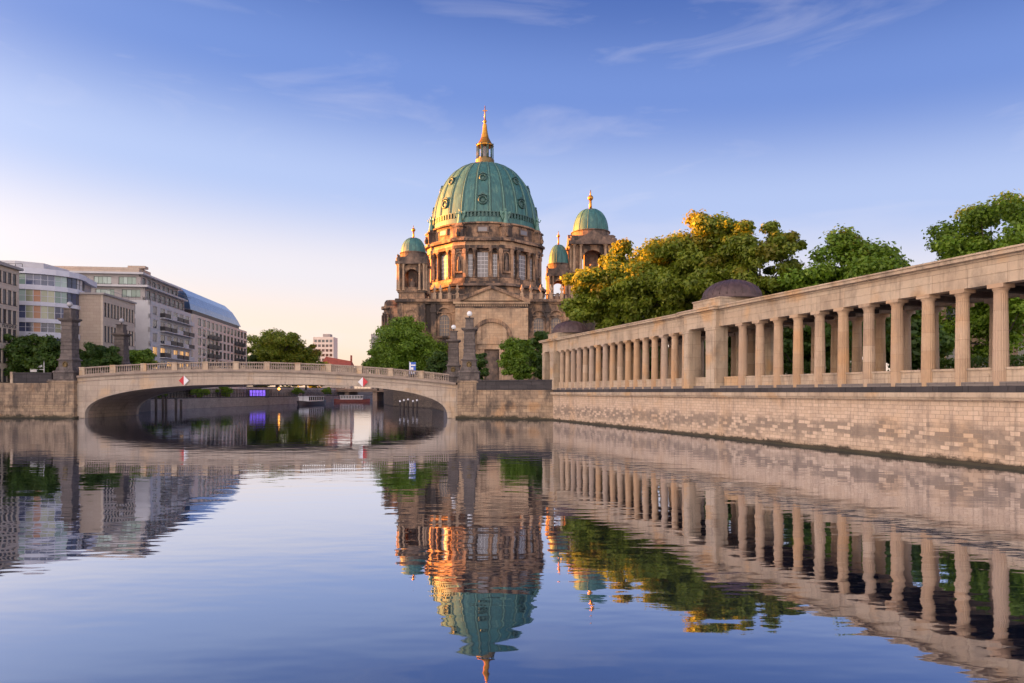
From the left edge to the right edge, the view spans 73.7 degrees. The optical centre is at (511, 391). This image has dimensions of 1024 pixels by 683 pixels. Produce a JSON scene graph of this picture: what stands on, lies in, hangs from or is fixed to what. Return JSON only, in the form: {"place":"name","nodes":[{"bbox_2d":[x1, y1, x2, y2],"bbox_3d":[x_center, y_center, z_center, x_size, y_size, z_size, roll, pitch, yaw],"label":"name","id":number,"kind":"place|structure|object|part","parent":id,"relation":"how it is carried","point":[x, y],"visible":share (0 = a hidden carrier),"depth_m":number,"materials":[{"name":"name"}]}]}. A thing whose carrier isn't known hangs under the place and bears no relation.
{"place":"outdoors","nodes":[
{"label":"outdoors","id":0,"kind":"place"},
{"bbox_2d":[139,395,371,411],"bbox_3d":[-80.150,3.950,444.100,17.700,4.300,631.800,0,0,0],"label":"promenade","id":1,"kind":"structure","parent":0,"point":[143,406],"depth_m":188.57,"materials":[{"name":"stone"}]},
{"bbox_2d":[189,388,210,396],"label":"shrub","id":2,"kind":"object","parent":1,"relation":"on","point":[197,392],"visible":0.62,"depth_m":185.46,"materials":[{"name":"green plant"}]},
{"bbox_2d":[215,387,232,396],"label":"shrub","id":3,"kind":"object","parent":1,"relation":"on","point":[226,390],"visible":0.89,"depth_m":202.34,"materials":[{"name":"green plant"}]},
{"bbox_2d":[153,386,344,397],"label":"retaining wall","id":4,"kind":"structure","parent":1,"relation":"on","point":[311,390],"depth_m":249.03,"materials":[{"name":"stone"}]},
{"bbox_2d":[248,389,269,396],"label":"promenade kiosk","id":5,"kind":"object","parent":1,"relation":"on","point":[257,392],"visible":0.97,"depth_m":223.95,"materials":[{"name":"glass"}]},
{"bbox_2d":[291,387,304,394],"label":"shrub","id":6,"kind":"object","parent":1,"relation":"on","point":[296,390],"visible":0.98,"depth_m":260.94,"materials":[{"name":"green plant"}]},
{"bbox_2d":[321,387,331,394],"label":"shrub","id":7,"kind":"object","parent":1,"relation":"on","point":[327,391],"visible":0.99,"depth_m":290.86,"materials":[{"name":"green plant"}]},
{"bbox_2d":[154,389,372,397],"bbox_3d":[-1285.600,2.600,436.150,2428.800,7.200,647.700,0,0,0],"label":"city bank ground","id":8,"kind":"structure","parent":0,"point":[271,391],"depth_m":219.12,"materials":[{"name":"stone"}]},
{"bbox_2d":[0,261,23,382],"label":"office building","id":9,"kind":"structure","parent":8,"relation":"on","point":[9,298],"depth_m":116.28,"materials":[{"name":"beige stone"}]},
{"bbox_2d":[3,328,6,342],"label":"window","id":10,"kind":"structure","parent":9,"relation":"in","point":[4,329],"depth_m":115.72,"materials":[{"name":"grey glass"}]},
{"bbox_2d":[3,309,7,323],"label":"window","id":11,"kind":"structure","parent":9,"relation":"in","point":[4,310],"depth_m":115.72,"materials":[{"name":"grey glass"}]},
{"bbox_2d":[3,289,7,304],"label":"window","id":12,"kind":"structure","parent":9,"relation":"in","point":[4,290],"depth_m":115.72,"materials":[{"name":"grey glass"}]},
{"bbox_2d":[3,271,7,283],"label":"window","id":13,"kind":"structure","parent":9,"relation":"in","point":[4,273],"depth_m":115.72,"materials":[{"name":"grey glass"}]},
{"bbox_2d":[8,310,12,324],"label":"window","id":14,"kind":"structure","parent":9,"relation":"in","point":[9,311],"depth_m":117.11,"materials":[{"name":"grey glass"}]},
{"bbox_2d":[8,290,12,305],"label":"window","id":15,"kind":"structure","parent":9,"relation":"in","point":[9,292],"depth_m":117.11,"materials":[{"name":"grey glass"}]},
{"bbox_2d":[8,273,12,284],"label":"window","id":16,"kind":"structure","parent":9,"relation":"in","point":[9,274],"depth_m":117.11,"materials":[{"name":"grey glass"}]},
{"bbox_2d":[13,311,15,324],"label":"window","id":17,"kind":"structure","parent":9,"relation":"in","point":[14,312],"depth_m":118.52,"materials":[{"name":"grey glass"}]},
{"bbox_2d":[13,274,15,285],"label":"window","id":18,"kind":"structure","parent":9,"relation":"in","point":[14,276],"depth_m":118.52,"materials":[{"name":"grey glass"}]},
{"bbox_2d":[13,291,16,306],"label":"window","id":19,"kind":"structure","parent":9,"relation":"in","point":[14,293],"depth_m":118.52,"materials":[{"name":"grey glass"}]},
{"bbox_2d":[1,333,41,377],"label":"tree","id":20,"kind":"object","parent":8,"relation":"on","point":[17,350],"visible":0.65,"depth_m":115.54,"materials":[{"name":"green plant"}]},
{"bbox_2d":[0,372,52,417],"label":"quay wall","id":21,"kind":"structure","parent":8,"relation":"on","point":[23,394],"depth_m":112.00,"materials":[{"name":"stone"}]},
{"bbox_2d":[30,361,44,371],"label":"direction signs","id":22,"kind":"object","parent":8,"relation":"on","point":[35,370],"visible":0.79,"depth_m":113.96,"materials":[{"name":"white metal"}]},
{"bbox_2d":[22,334,61,371],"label":"tree","id":23,"kind":"object","parent":8,"relation":"on","point":[48,351],"visible":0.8,"depth_m":114.58,"materials":[{"name":"green plant"}]},
{"bbox_2d":[0,260,96,343],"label":"glass office building","id":24,"kind":"structure","parent":8,"relation":"on","point":[47,292],"depth_m":127.97,"materials":[{"name":"metal"}]},
{"bbox_2d":[45,379,78,417],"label":"bridge pier","id":25,"kind":"structure","parent":8,"relation":"on","point":[62,398],"depth_m":111.20,"materials":[{"name":"stone"}]},
{"bbox_2d":[52,302,82,378],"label":"obelisk","id":26,"kind":"object","parent":25,"relation":"on","point":[69,360],"visible":1,"depth_m":112.01,"materials":[{"name":"stone"}]},
{"bbox_2d":[79,342,109,373],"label":"tree","id":27,"kind":"object","parent":8,"relation":"on","point":[89,356],"visible":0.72,"depth_m":118.84,"materials":[{"name":"green plant"}]},
{"bbox_2d":[92,345,122,372],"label":"tree","id":28,"kind":"object","parent":8,"relation":"on","point":[114,357],"visible":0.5,"depth_m":121.05,"materials":[{"name":"green plant"}]},
{"bbox_2d":[79,288,136,373],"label":"stone block building","id":29,"kind":"structure","parent":8,"relation":"on","point":[101,315],"depth_m":134.19,"materials":[{"name":"beige stone"}]},
{"bbox_2d":[104,326,105,341],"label":"window","id":30,"kind":"structure","parent":29,"relation":"in","point":[104,326],"depth_m":135.13,"materials":[{"name":"grey glass"}]},
{"bbox_2d":[55,266,194,369],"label":"grey hotel","id":31,"kind":"structure","parent":8,"relation":"on","point":[164,324],"depth_m":162.93,"materials":[{"name":"grey concrete"}]},
{"bbox_2d":[94,276,110,283],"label":"window","id":32,"kind":"structure","parent":31,"relation":"in","point":[100,279],"depth_m":159.14,"materials":[{"name":"green glass"}]},
{"bbox_2d":[96,289,113,294],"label":"window","id":33,"kind":"structure","parent":31,"relation":"in","point":[110,292],"depth_m":157.71,"materials":[{"name":"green glass"}]},
{"bbox_2d":[119,277,135,284],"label":"window","id":34,"kind":"structure","parent":31,"relation":"in","point":[122,280],"depth_m":159.76,"materials":[{"name":"green glass"}]},
{"bbox_2d":[122,289,139,296],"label":"window","id":35,"kind":"structure","parent":31,"relation":"in","point":[131,293],"depth_m":158.36,"materials":[{"name":"green glass"}]},
{"bbox_2d":[153,333,156,341],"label":"window","id":36,"kind":"structure","parent":31,"relation":"in","point":[154,334],"depth_m":159.92,"materials":[{"name":"grey glass"}]},
{"bbox_2d":[153,320,156,328],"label":"window","id":37,"kind":"structure","parent":31,"relation":"in","point":[154,321],"depth_m":160.23,"materials":[{"name":"grey glass"}]},
{"bbox_2d":[153,306,157,315],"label":"window","id":38,"kind":"structure","parent":31,"relation":"in","point":[154,308],"depth_m":160.23,"materials":[{"name":"grey glass"}]},
{"bbox_2d":[161,335,164,343],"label":"window","id":39,"kind":"structure","parent":31,"relation":"in","point":[162,336],"depth_m":165.04,"materials":[{"name":"grey glass"}]},
{"bbox_2d":[129,348,158,369],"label":"tree","id":40,"kind":"object","parent":8,"relation":"on","point":[147,355],"visible":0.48,"depth_m":136.59,"materials":[{"name":"green plant"}]},
{"bbox_2d":[170,283,246,388],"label":"blue roof hotel","id":41,"kind":"structure","parent":8,"relation":"on","point":[220,336],"depth_m":205.11,"materials":[{"name":"beige stone"}]},
{"bbox_2d":[247,350,262,386],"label":"tree","id":42,"kind":"object","parent":8,"relation":"on","point":[252,357],"visible":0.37,"depth_m":264.83,"materials":[{"name":"green plant"}]},
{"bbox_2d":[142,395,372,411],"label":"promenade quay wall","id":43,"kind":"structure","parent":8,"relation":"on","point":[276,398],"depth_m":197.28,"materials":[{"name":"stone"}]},
{"bbox_2d":[167,393,353,397],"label":"iron railing","id":44,"kind":"object","parent":43,"relation":"on","point":[276,394],"visible":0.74,"depth_m":205.40,"materials":[{"name":"black metal"}]},
{"bbox_2d":[247,328,306,386],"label":"tree","id":45,"kind":"object","parent":8,"relation":"on","point":[274,345],"visible":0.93,"depth_m":257.43,"materials":[{"name":"green plant"}]},
{"bbox_2d":[279,365,301,386],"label":"tree","id":46,"kind":"object","parent":8,"relation":"on","point":[290,385],"visible":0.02,"depth_m":320.31,"materials":[{"name":"green plant"}]},
{"bbox_2d":[298,343,325,389],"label":"tree","id":47,"kind":"object","parent":8,"relation":"on","point":[312,356],"visible":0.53,"depth_m":266.22,"materials":[{"name":"green plant"}]},
{"bbox_2d":[302,361,334,387],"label":"tree","id":48,"kind":"object","parent":8,"relation":"on","point":[313,386],"visible":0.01,"depth_m":327.26,"materials":[{"name":"green plant"}]},
{"bbox_2d":[313,334,337,386],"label":"tower block","id":49,"kind":"structure","parent":8,"relation":"on","point":[326,345],"depth_m":600.00,"materials":[{"name":"white concrete"}]},
{"bbox_2d":[321,355,353,388],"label":"red roof house","id":50,"kind":"structure","parent":8,"relation":"on","point":[330,360],"depth_m":402.37,"materials":[{"name":"red tile"}]},
{"bbox_2d":[371,334,381,388],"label":"tower block","id":51,"kind":"structure","parent":8,"relation":"on","point":[372,337],"depth_m":430.00,"materials":[{"name":"white concrete"}]},
{"bbox_2d":[0,400,1023,682],"bbox_3d":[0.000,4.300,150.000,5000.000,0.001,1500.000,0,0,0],"label":"water","id":52,"kind":"structure","parent":0,"point":[356,542],"depth_m":17.96,"materials":[{"name":"blue liquid"}]},
{"bbox_2d":[297,396,325,404],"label":"tour boat","id":53,"kind":"object","parent":52,"relation":"on","point":[311,400],"visible":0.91,"depth_m":226.94,"materials":[{"name":"paint"}]},
{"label":"cabin windows","id":54,"kind":"part","parent":53,"relation":"part of","materials":[{"name":"black glass"}]},
{"bbox_2d":[334,395,369,401],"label":"tour boat","id":55,"kind":"object","parent":52,"relation":"on","point":[342,397],"visible":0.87,"depth_m":290.23,"materials":[{"name":"red paint"}]},
{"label":"cabin windows","id":56,"kind":"part","parent":55,"relation":"part of","materials":[{"name":"white glass"}]},
{"bbox_2d":[336,387,383,400],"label":"road bridge","id":57,"kind":"structure","parent":52,"relation":"in","point":[378,395],"depth_m":318.02,"materials":[{"name":"concrete"}]},
{"bbox_2d":[0,0,1023,388],"label":"sky","id":58,"kind":"structure","parent":0,"point":[273,163],"materials":[{"name":"blue"}]},
{"bbox_2d":[384,381,1023,411],"bbox_3d":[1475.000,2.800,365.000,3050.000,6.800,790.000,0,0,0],"label":"museum island ground","id":59,"kind":"structure","parent":0,"point":[1004,383],"depth_m":57.13,"materials":[{"name":"stone"}]},
{"bbox_2d":[76,361,456,417],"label":"stone arch bridge","id":60,"kind":"structure","parent":59,"relation":"on","point":[113,391],"depth_m":112.00,"materials":[{"name":"stone"}]},
{"bbox_2d":[111,318,131,371],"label":"obelisk","id":61,"kind":"object","parent":60,"relation":"on","point":[121,335],"visible":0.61,"depth_m":126.85,"materials":[{"name":"stone"}]},
{"bbox_2d":[179,376,188,384],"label":"fairway sign","id":62,"kind":"object","parent":60,"relation":"attached to","point":[183,380],"visible":1,"depth_m":111.61,"materials":[{"name":"metal"}]},
{"bbox_2d":[358,377,367,386],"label":"fairway sign","id":63,"kind":"object","parent":60,"relation":"attached to","point":[362,381],"visible":1,"depth_m":111.61,"materials":[{"name":"metal"}]},
{"bbox_2d":[409,361,415,376],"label":"blue sign","id":64,"kind":"object","parent":60,"relation":"attached to","point":[412,365],"visible":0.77,"depth_m":113.17,"materials":[{"name":"metal"}]},
{"bbox_2d":[444,325,460,382],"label":"obelisk","id":65,"kind":"object","parent":60,"relation":"on","point":[453,365],"visible":0.98,"depth_m":126.54,"materials":[{"name":"stone"}]},
{"bbox_2d":[361,347,383,390],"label":"tree","id":66,"kind":"object","parent":59,"relation":"on","point":[371,362],"visible":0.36,"depth_m":202.09,"materials":[{"name":"green plant"}]},
{"bbox_2d":[366,315,447,375],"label":"tree","id":67,"kind":"object","parent":59,"relation":"on","point":[405,339],"visible":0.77,"depth_m":190.97,"materials":[{"name":"green plant"}]},
{"bbox_2d":[383,389,440,410],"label":"island quay wall","id":68,"kind":"structure","parent":59,"relation":"on","point":[404,396],"depth_m":195.54,"materials":[{"name":"grey stone"}]},
{"bbox_2d":[423,350,447,378],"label":"tree","id":69,"kind":"object","parent":59,"relation":"on","point":[439,366],"visible":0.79,"depth_m":170.63,"materials":[{"name":"green plant"}]},
{"bbox_2d":[455,379,481,418],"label":"bridge pier","id":70,"kind":"structure","parent":59,"relation":"on","point":[467,399],"depth_m":110.90,"materials":[{"name":"stone"}]},
{"bbox_2d":[458,311,480,378],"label":"obelisk","id":71,"kind":"object","parent":70,"relation":"on","point":[469,368],"visible":0.99,"depth_m":111.62,"materials":[{"name":"stone"}]},
{"bbox_2d":[475,353,489,379],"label":"tree","id":72,"kind":"object","parent":59,"relation":"on","point":[482,362],"visible":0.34,"depth_m":164.04,"materials":[{"name":"green plant"}]},
{"bbox_2d":[381,109,616,381],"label":"cathedral","id":73,"kind":"structure","parent":59,"relation":"on","point":[481,258],"depth_m":217.27,"materials":[{"name":"stone"}]},
{"bbox_2d":[439,229,447,236],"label":"attic window frame","id":74,"kind":"structure","parent":73,"relation":"in","point":[444,232],"depth_m":221.59,"materials":[{"name":"stone"}]},
{"bbox_2d":[477,226,488,231],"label":"attic window frame","id":75,"kind":"structure","parent":73,"relation":"in","point":[479,228],"depth_m":216.46,"materials":[{"name":"glass"}]},
{"bbox_2d":[484,349,498,379],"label":"door","id":76,"kind":"structure","parent":73,"relation":"in","point":[492,356],"depth_m":202.65,"materials":[{"name":"wood"}]},
{"bbox_2d":[519,229,527,236],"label":"attic window frame","id":77,"kind":"structure","parent":73,"relation":"in","point":[522,232],"depth_m":221.70,"materials":[{"name":"glass"}]},
{"bbox_2d":[476,379,553,419],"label":"corner quay wall","id":78,"kind":"structure","parent":59,"relation":"on","point":[517,399],"depth_m":107.84,"materials":[{"name":"beige stone"}]},
{"bbox_2d":[496,336,538,379],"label":"tree","id":79,"kind":"object","parent":59,"relation":"on","point":[516,355],"visible":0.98,"depth_m":147.76,"materials":[{"name":"green plant"}]},
{"bbox_2d":[528,330,549,379],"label":"tree","id":80,"kind":"object","parent":59,"relation":"on","point":[536,344],"visible":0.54,"depth_m":156.00,"materials":[{"name":"green plant"}]},
{"bbox_2d":[558,259,654,329],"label":"tree","id":81,"kind":"object","parent":59,"relation":"on","point":[594,299],"visible":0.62,"depth_m":108.18,"materials":[{"name":"green plant"}]},
{"bbox_2d":[598,237,657,376],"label":"tree","id":82,"kind":"object","parent":59,"relation":"on","point":[621,249],"visible":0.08,"depth_m":116.67,"materials":[{"name":"green plant"}]},
{"bbox_2d":[601,346,668,370],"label":"tree","id":83,"kind":"object","parent":59,"relation":"on","point":[650,352],"visible":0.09,"depth_m":107.50,"materials":[{"name":"green plant"}]},
{"bbox_2d":[611,234,697,319],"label":"tree","id":84,"kind":"object","parent":59,"relation":"on","point":[653,259],"visible":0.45,"depth_m":101.71,"materials":[{"name":"green plant"}]},
{"bbox_2d":[550,392,1023,470],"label":"quay wall","id":85,"kind":"structure","parent":59,"relation":"on","point":[985,429],"depth_m":50.09,"materials":[{"name":"stone"}]},
{"bbox_2d":[538,243,1023,391],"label":"colonnade","id":86,"kind":"object","parent":85,"relation":"on","point":[742,313],"visible":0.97,"depth_m":55.08,"materials":[{"name":"stone"}]},
{"bbox_2d":[917,307,1023,369],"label":"museum building","id":87,"kind":"structure","parent":59,"relation":"on","point":[973,340],"depth_m":81.02,"materials":[{"name":"grey stone"}]},
{"bbox_2d":[946,349,954,366],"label":"window","id":88,"kind":"structure","parent":87,"relation":"in","point":[950,356],"depth_m":81.70,"materials":[{"name":"glass"}]},
{"bbox_2d":[946,307,955,322],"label":"window","id":89,"kind":"structure","parent":87,"relation":"in","point":[949,312],"depth_m":81.74,"materials":[{"name":"glass"}]},
{"bbox_2d":[1018,344,1023,363],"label":"window","id":90,"kind":"structure","parent":87,"relation":"in","point":[1022,351],"depth_m":79.92,"materials":[{"name":"glass"}]},
{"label":"lawn","id":91,"kind":"structure","parent":59,"relation":"on","visible":0},
{"bbox_2d":[668,336,730,368],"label":"tree","id":92,"kind":"object","parent":91,"relation":"on","point":[729,346],"visible":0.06,"depth_m":93.92,"materials":[{"name":"green plant"}]},
{"bbox_2d":[649,209,769,301],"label":"tree","id":93,"kind":"object","parent":91,"relation":"on","point":[707,259],"visible":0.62,"depth_m":94.64,"materials":[{"name":"green plant"}]},
{"bbox_2d":[720,219,807,295],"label":"tree","id":94,"kind":"object","parent":91,"relation":"on","point":[777,245],"visible":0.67,"depth_m":89.09,"materials":[{"name":"green plant"}]},
{"bbox_2d":[704,359,862,376],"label":"hedge","id":95,"kind":"object","parent":91,"relation":"on","point":[788,368],"visible":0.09,"depth_m":69.10,"materials":[{"name":"green plant"}]},
{"bbox_2d":[728,321,851,365],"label":"tree","id":96,"kind":"object","parent":91,"relation":"on","point":[787,344],"visible":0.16,"depth_m":79.75,"materials":[{"name":"green plant"}]},
{"bbox_2d":[774,223,913,336],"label":"tree","id":97,"kind":"object","parent":91,"relation":"on","point":[850,253],"visible":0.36,"depth_m":84.71,"materials":[{"name":"green plant"}]},
{"bbox_2d":[862,310,954,370],"bbox_3d":[38.135,-5.047,65.695,9.132,9.307,9.745,0,0,0],"label":"tree","id":98,"kind":"object","parent":91,"relation":"on","point":[946,342],"visible":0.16,"depth_m":63.97,"materials":[{"name":"green plant"}]},
{"bbox_2d":[921,188,1023,358],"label":"tree","id":99,"kind":"object","parent":91,"relation":"on","point":[966,234],"visible":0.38,"depth_m":71.31,"materials":[{"name":"green plant"}]},
{"bbox_2d":[939,354,1023,368],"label":"hedge","id":100,"kind":"object","parent":91,"relation":"on","point":[946,364],"visible":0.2,"depth_m":58.57,"materials":[{"name":"green plant"}]},
{"label":"ground","id":101,"kind":"structure","parent":0,"visible":0},
{"bbox_2d":[155,396,156,411],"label":"mooring pile","id":102,"kind":"object","parent":101,"relation":"on","point":[156,404],"visible":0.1,"depth_m":149.81,"materials":[{"name":"black metal"}]},
{"bbox_2d":[161,395,164,410],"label":"mooring pile","id":103,"kind":"object","parent":101,"relation":"on","point":[162,396],"visible":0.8,"depth_m":151.78,"materials":[{"name":"black metal"}]}
]}

